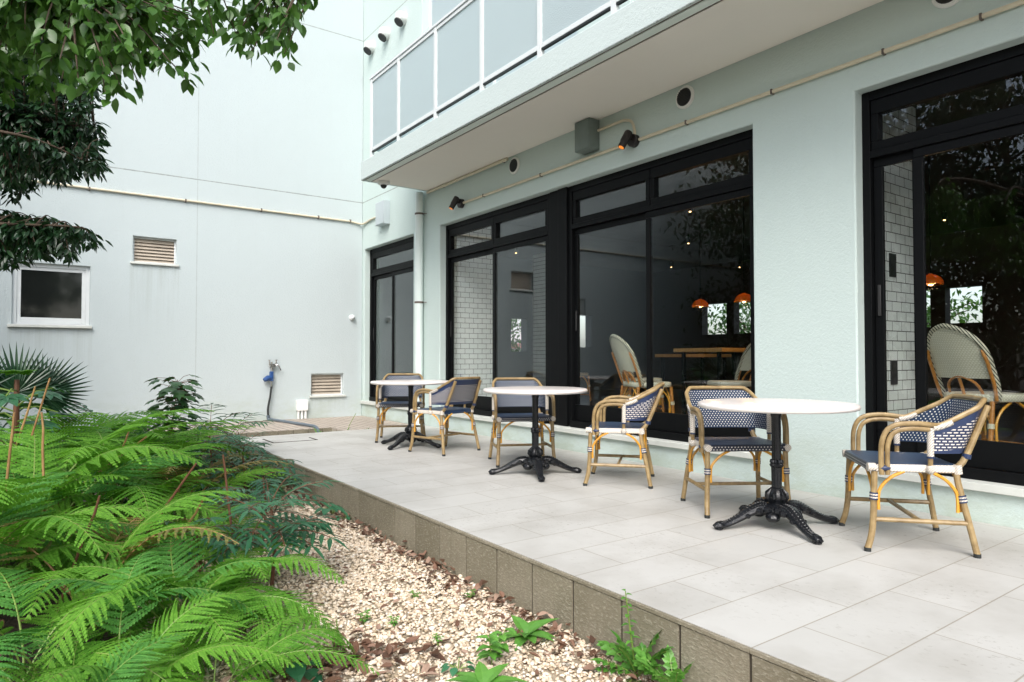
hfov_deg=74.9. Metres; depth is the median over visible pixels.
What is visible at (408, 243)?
window
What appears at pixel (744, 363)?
rattan chair
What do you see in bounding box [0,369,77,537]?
fatsia shrub
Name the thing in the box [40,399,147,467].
lance leaf shrub
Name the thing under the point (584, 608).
terrace edge
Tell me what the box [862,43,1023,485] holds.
window
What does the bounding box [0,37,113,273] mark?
broadleaf tree
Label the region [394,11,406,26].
vent cap
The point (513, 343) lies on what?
courtyard tree
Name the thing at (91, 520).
dry stalk
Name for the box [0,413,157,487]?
fern
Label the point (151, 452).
fern
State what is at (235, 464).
lance leaf shrub
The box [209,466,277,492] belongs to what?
leafy bush
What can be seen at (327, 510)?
weed plant
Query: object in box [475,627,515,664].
weed plant
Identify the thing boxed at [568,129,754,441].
window
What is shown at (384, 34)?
vent cap
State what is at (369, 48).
vent cap
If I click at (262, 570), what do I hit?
fern
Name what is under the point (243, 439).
lance leaf shrub
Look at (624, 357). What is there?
rattan chair
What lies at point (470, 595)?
weed plant
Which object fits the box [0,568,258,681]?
fern
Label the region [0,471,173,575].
fern
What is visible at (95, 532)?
fern
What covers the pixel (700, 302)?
pendant lamp
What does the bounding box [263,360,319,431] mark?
garden tap
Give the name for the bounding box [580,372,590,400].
rattan chair
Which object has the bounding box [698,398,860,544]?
bistro table
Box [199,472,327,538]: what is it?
lance leaf shrub
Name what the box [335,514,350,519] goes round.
weed plant
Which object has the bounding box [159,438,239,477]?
leafy bush
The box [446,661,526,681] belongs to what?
weed plant
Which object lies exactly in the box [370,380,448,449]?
bistro table
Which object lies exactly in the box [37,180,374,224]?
conduit
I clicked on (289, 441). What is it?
drain hatch
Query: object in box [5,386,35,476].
dry stalk
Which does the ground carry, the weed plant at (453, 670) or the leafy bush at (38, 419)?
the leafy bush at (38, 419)
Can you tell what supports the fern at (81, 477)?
on the ground
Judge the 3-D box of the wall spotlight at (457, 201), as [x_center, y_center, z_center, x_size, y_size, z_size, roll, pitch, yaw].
[-0.755,-1.869,9.051,0.195,0.190,0.126,1,-2,-36]
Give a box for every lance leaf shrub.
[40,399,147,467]
[133,409,215,475]
[142,517,257,604]
[175,403,272,493]
[184,425,306,506]
[187,474,350,585]
[191,412,275,476]
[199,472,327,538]
[204,420,277,463]
[224,454,303,490]
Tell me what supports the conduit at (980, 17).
attached to the cafe building at (818, 206)
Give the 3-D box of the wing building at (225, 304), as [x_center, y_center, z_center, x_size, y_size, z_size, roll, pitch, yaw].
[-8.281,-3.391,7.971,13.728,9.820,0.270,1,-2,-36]
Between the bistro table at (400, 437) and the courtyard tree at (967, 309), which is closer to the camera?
the bistro table at (400, 437)
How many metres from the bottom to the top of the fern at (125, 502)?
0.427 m
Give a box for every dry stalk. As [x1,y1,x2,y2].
[4,412,14,511]
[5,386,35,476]
[16,378,50,488]
[40,412,45,574]
[51,495,100,622]
[52,436,146,507]
[91,432,128,526]
[119,463,196,573]
[156,496,205,570]
[222,455,234,558]
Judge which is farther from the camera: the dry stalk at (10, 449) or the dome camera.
the dome camera
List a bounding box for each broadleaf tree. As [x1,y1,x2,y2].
[0,0,317,114]
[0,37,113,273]
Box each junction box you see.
[375,200,389,226]
[575,117,598,154]
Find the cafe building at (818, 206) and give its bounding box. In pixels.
[360,0,1023,529]
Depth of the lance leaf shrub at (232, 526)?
3.51 m
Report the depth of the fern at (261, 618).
2.85 m
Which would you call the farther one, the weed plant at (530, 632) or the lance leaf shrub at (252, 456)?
the lance leaf shrub at (252, 456)
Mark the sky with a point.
(965, 290)
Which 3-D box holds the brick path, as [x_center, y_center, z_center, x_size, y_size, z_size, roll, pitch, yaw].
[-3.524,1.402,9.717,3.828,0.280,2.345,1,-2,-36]
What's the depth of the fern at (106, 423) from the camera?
4.98 m
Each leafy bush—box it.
[0,409,86,432]
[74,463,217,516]
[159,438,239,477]
[197,436,255,468]
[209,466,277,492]
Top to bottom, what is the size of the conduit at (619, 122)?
0.209 m
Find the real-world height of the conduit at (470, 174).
0.043 m
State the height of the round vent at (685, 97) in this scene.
0.206 m
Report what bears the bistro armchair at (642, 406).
on the terrace
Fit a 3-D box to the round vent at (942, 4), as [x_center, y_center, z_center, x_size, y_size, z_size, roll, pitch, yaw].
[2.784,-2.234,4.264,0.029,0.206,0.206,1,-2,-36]
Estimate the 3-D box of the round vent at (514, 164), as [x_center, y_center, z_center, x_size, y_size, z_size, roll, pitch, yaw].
[0.023,-2.130,8.116,0.029,0.206,0.206,1,-2,-36]
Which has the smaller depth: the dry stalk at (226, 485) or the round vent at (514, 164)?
the dry stalk at (226, 485)
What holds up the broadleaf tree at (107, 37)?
on the ground
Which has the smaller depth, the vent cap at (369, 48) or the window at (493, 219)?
the window at (493, 219)
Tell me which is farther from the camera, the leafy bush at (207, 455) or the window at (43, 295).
the window at (43, 295)
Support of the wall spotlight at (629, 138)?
attached to the cafe building at (818, 206)
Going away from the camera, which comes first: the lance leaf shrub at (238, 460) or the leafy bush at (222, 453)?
the lance leaf shrub at (238, 460)
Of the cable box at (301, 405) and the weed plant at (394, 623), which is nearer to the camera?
the weed plant at (394, 623)
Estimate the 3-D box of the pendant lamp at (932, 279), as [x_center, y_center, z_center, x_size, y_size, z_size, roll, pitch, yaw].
[3.884,-1.188,6.216,0.210,1.348,0.210,1,-2,-36]
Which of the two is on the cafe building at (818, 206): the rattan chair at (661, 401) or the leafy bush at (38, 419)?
the rattan chair at (661, 401)
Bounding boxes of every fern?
[0,408,213,576]
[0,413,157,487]
[0,419,248,538]
[0,422,219,531]
[0,430,248,554]
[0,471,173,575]
[0,472,188,605]
[0,490,255,648]
[0,529,345,680]
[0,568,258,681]
[1,551,294,681]
[2,512,233,594]
[3,410,167,560]
[34,629,188,681]
[37,414,254,510]
[62,550,321,679]
[63,521,344,614]
[93,453,293,528]
[101,501,282,573]
[126,592,378,681]
[146,502,302,551]
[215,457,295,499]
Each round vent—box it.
[509,157,519,173]
[676,85,694,108]
[931,0,959,8]
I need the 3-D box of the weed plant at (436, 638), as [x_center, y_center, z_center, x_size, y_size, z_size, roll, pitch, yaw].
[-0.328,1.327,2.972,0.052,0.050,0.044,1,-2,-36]
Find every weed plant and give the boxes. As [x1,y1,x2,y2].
[243,659,324,681]
[313,506,337,513]
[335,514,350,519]
[356,609,370,624]
[387,616,398,625]
[409,590,420,597]
[432,633,443,644]
[441,657,475,676]
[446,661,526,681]
[462,589,475,597]
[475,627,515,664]
[492,615,558,650]
[590,630,672,681]
[621,589,639,671]
[632,644,694,681]
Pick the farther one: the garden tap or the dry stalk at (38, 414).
the garden tap
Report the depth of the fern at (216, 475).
6.39 m
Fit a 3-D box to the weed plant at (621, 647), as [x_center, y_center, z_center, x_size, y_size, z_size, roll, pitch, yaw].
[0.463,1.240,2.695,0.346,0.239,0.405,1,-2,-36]
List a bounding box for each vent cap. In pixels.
[363,41,374,54]
[378,27,389,41]
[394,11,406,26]
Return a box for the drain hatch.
[263,437,317,442]
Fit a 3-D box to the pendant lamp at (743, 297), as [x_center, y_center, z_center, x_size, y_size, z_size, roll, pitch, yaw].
[2.778,-1.141,8.016,0.220,1.357,0.220,1,-2,-36]
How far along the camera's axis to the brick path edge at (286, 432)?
9.33 m
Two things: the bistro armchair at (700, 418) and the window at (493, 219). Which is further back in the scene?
the window at (493, 219)
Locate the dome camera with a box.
[377,180,389,188]
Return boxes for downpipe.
[414,192,426,424]
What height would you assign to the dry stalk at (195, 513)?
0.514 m
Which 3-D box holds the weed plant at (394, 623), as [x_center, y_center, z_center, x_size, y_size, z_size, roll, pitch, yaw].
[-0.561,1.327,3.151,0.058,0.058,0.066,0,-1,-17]
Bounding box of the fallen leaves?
[0,475,653,681]
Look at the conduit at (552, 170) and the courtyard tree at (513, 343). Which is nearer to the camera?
the conduit at (552, 170)
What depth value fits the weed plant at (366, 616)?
3.19 m
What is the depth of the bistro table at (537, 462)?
5.73 m
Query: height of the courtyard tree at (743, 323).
4.127 m
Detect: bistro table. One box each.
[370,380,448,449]
[483,386,587,481]
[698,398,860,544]
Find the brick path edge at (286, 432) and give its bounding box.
[187,427,335,456]
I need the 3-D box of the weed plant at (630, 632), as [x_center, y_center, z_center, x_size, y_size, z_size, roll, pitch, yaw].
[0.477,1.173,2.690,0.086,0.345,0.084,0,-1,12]
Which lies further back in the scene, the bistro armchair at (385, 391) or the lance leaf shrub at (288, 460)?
the bistro armchair at (385, 391)
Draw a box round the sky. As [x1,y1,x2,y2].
[580,286,981,346]
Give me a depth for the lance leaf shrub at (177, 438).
6.49 m
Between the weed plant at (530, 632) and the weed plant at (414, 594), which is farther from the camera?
the weed plant at (414, 594)
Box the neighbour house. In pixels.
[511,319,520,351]
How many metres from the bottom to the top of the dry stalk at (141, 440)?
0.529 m
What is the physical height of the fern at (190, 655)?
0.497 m
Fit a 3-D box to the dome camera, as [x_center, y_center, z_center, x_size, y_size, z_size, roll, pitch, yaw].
[-1.795,-2.181,9.349,0.170,0.100,0.170,1,-2,-36]
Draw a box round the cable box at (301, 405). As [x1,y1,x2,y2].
[296,400,307,418]
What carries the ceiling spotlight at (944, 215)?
attached to the cafe building at (818, 206)
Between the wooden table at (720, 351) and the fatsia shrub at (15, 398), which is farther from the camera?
the wooden table at (720, 351)
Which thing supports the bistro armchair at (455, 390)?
on the terrace
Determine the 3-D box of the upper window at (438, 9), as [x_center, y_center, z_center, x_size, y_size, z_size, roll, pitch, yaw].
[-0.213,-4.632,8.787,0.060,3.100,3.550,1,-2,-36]
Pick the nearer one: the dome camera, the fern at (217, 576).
the fern at (217, 576)
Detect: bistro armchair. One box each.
[375,373,425,442]
[408,376,481,455]
[488,377,555,467]
[583,382,664,488]
[680,386,791,518]
[839,393,990,558]
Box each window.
[7,263,91,328]
[369,236,413,401]
[429,0,576,115]
[446,193,549,423]
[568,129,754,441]
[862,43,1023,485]
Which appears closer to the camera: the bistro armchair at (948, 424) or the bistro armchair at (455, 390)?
the bistro armchair at (948, 424)
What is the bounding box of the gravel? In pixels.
[119,466,658,681]
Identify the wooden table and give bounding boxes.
[655,354,730,401]
[674,348,745,413]
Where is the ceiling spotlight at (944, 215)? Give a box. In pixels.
[942,210,946,220]
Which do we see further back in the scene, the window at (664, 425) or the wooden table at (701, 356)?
the wooden table at (701, 356)
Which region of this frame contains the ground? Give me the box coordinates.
[0,457,203,681]
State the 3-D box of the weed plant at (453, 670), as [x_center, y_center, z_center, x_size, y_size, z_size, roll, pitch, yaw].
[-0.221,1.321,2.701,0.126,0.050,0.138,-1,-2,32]
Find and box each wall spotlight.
[449,196,464,209]
[618,130,639,149]
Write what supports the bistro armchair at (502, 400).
on the terrace
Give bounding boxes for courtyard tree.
[511,319,520,351]
[708,302,750,333]
[926,287,981,326]
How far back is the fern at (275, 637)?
2.59 m
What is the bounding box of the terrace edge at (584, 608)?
[235,441,834,681]
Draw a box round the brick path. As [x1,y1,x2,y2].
[142,416,407,434]
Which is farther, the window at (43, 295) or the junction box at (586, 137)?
the window at (43, 295)
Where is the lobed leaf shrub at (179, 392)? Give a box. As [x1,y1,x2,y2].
[143,374,204,439]
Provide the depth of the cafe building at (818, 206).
6.42 m
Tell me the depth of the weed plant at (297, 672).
2.58 m
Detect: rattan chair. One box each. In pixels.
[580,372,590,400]
[609,334,674,412]
[621,372,664,411]
[706,343,750,389]
[927,323,1023,443]
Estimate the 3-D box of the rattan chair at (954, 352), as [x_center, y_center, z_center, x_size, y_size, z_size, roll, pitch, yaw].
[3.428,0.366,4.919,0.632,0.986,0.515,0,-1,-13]
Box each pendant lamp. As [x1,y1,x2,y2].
[692,214,708,306]
[734,197,749,301]
[926,156,943,285]
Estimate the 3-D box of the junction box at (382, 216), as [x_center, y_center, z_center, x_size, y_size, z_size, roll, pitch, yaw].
[-2.143,-2.110,11.061,0.117,0.385,0.330,1,-2,-36]
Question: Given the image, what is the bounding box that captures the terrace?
[241,425,1023,681]
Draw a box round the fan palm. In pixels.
[0,342,89,431]
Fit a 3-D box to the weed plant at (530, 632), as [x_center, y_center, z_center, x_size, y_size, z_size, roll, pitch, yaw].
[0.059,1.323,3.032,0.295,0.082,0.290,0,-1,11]
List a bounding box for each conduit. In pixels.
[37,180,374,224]
[426,157,507,193]
[463,144,627,203]
[597,119,635,133]
[638,0,1023,140]
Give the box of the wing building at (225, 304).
[0,0,363,444]
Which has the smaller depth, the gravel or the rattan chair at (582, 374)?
the gravel
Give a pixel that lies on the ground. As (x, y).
(10, 621)
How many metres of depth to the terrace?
3.44 m
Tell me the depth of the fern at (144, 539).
3.21 m
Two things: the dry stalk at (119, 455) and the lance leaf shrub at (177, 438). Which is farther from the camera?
the lance leaf shrub at (177, 438)
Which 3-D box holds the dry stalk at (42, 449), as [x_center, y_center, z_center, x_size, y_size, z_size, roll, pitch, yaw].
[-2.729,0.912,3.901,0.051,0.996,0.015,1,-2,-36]
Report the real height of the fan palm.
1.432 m
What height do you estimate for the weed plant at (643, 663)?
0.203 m
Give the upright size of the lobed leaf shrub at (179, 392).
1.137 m
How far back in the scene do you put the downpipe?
9.90 m
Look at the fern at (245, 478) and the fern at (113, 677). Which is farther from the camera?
the fern at (245, 478)
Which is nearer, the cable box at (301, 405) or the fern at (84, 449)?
the fern at (84, 449)

